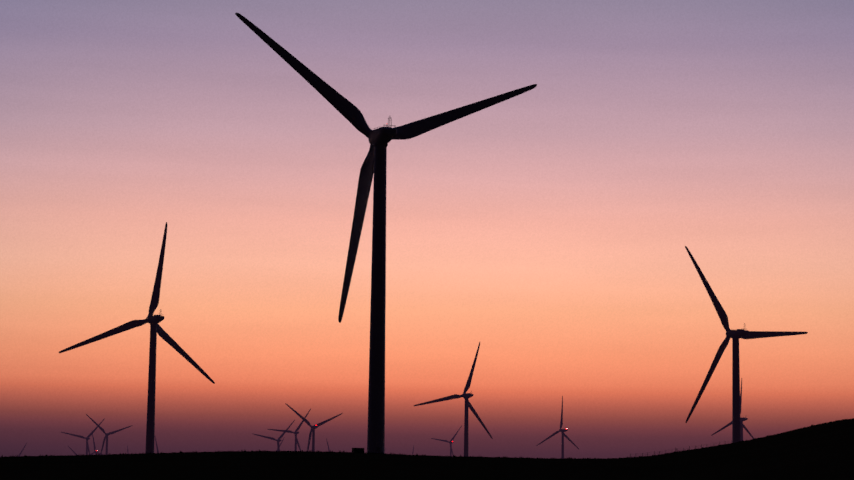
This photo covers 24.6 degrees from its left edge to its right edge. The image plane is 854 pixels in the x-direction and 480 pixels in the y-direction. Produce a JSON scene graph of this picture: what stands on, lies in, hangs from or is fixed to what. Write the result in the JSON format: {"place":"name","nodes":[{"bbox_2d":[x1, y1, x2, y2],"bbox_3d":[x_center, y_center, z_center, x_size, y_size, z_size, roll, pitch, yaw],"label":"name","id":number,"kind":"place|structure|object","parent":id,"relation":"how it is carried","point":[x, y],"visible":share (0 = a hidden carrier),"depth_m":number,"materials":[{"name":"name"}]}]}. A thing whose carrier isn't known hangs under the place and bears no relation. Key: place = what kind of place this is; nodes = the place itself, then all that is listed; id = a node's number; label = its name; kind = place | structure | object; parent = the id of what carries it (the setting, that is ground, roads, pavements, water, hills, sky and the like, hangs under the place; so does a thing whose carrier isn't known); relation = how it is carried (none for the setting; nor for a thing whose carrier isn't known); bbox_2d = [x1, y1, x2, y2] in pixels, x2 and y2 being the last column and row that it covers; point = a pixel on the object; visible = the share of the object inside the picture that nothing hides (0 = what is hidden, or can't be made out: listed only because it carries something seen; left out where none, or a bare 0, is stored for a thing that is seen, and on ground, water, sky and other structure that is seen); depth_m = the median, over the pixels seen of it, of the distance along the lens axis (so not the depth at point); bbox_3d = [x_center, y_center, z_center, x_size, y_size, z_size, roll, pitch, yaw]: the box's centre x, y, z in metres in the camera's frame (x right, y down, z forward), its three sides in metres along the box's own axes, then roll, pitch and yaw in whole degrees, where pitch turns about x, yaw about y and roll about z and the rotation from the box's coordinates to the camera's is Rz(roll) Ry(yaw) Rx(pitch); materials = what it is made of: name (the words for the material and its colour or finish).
{"place":"outdoors","nodes":[
{"label":"outdoors","id":0,"kind":"place"},
{"bbox_2d":[0,418,853,479],"bbox_3d":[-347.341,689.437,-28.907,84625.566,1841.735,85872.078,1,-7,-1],"label":"terrain","id":1,"kind":"structure","parent":0,"point":[824,451],"depth_m":168.38,"materials":[{"name":"black plant"}]},
{"bbox_2d":[61,418,104,454],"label":"wind turbine","id":2,"kind":"object","parent":1,"relation":"on","point":[87,438],"visible":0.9,"depth_m":3292.97,"materials":[{"name":"white paint"}]},
{"bbox_2d":[91,434,102,454],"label":"wind turbine","id":3,"kind":"object","parent":1,"relation":"on","point":[95,452],"visible":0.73,"depth_m":4217.25,"materials":[{"name":"white paint"}]},
{"bbox_2d":[86,414,132,454],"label":"wind turbine","id":4,"kind":"object","parent":1,"relation":"on","point":[106,434],"visible":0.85,"depth_m":3057.31,"materials":[{"name":"white paint"}]},
{"bbox_2d":[59,222,214,453],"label":"wind turbine","id":5,"kind":"object","parent":1,"relation":"on","point":[155,326],"visible":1,"depth_m":903.35,"materials":[{"name":"white paint"}]},
{"bbox_2d":[254,420,294,450],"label":"wind turbine","id":6,"kind":"object","parent":1,"relation":"on","point":[278,440],"visible":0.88,"depth_m":3197.90,"materials":[{"name":"white paint"}]},
{"bbox_2d":[267,409,310,450],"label":"wind turbine","id":7,"kind":"object","parent":1,"relation":"on","point":[296,432],"visible":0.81,"depth_m":2993.13,"materials":[{"name":"white paint"}]},
{"bbox_2d":[285,403,342,450],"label":"wind turbine","id":8,"kind":"object","parent":1,"relation":"on","point":[313,428],"visible":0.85,"depth_m":2372.70,"materials":[{"name":"white paint"}]},
{"bbox_2d":[352,448,363,452],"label":"pad transformer","id":9,"kind":"object","parent":1,"relation":"on","point":[357,450],"visible":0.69,"depth_m":453.74,"materials":[{"name":"green paint"}]},
{"bbox_2d":[235,13,536,453],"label":"wind turbine","id":10,"kind":"object","parent":1,"relation":"on","point":[375,160],"visible":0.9,"depth_m":481.46,"materials":[{"name":"white paint"}]},
{"bbox_2d":[431,427,460,455],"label":"wind turbine","id":11,"kind":"object","parent":1,"relation":"on","point":[451,442],"visible":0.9,"depth_m":4084.47,"materials":[{"name":"white paint"}]},
{"bbox_2d":[414,342,492,456],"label":"wind turbine","id":12,"kind":"object","parent":1,"relation":"on","point":[465,396],"visible":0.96,"depth_m":1578.11,"materials":[{"name":"white paint"}]},
{"bbox_2d":[536,396,578,458],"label":"wind turbine","id":13,"kind":"object","parent":1,"relation":"on","point":[562,431],"visible":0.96,"depth_m":2620.00,"materials":[{"name":"white paint"}]},
{"bbox_2d":[630,441,725,456],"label":"wire fence","id":14,"kind":"object","parent":1,"relation":"on","point":[676,449],"visible":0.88,"depth_m":711.72,"materials":[{"name":"metal"}]},
{"bbox_2d":[711,378,753,440],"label":"wind turbine","id":15,"kind":"object","parent":1,"relation":"on","point":[742,419],"visible":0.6,"depth_m":2183.99,"materials":[{"name":"white paint"}]},
{"bbox_2d":[685,246,807,442],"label":"wind turbine","id":16,"kind":"object","parent":1,"relation":"on","point":[736,335],"visible":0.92,"depth_m":893.09,"materials":[{"name":"white paint"}]},
{"bbox_2d":[0,0,853,458],"label":"sky","id":17,"kind":"structure","parent":0,"point":[548,227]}
]}

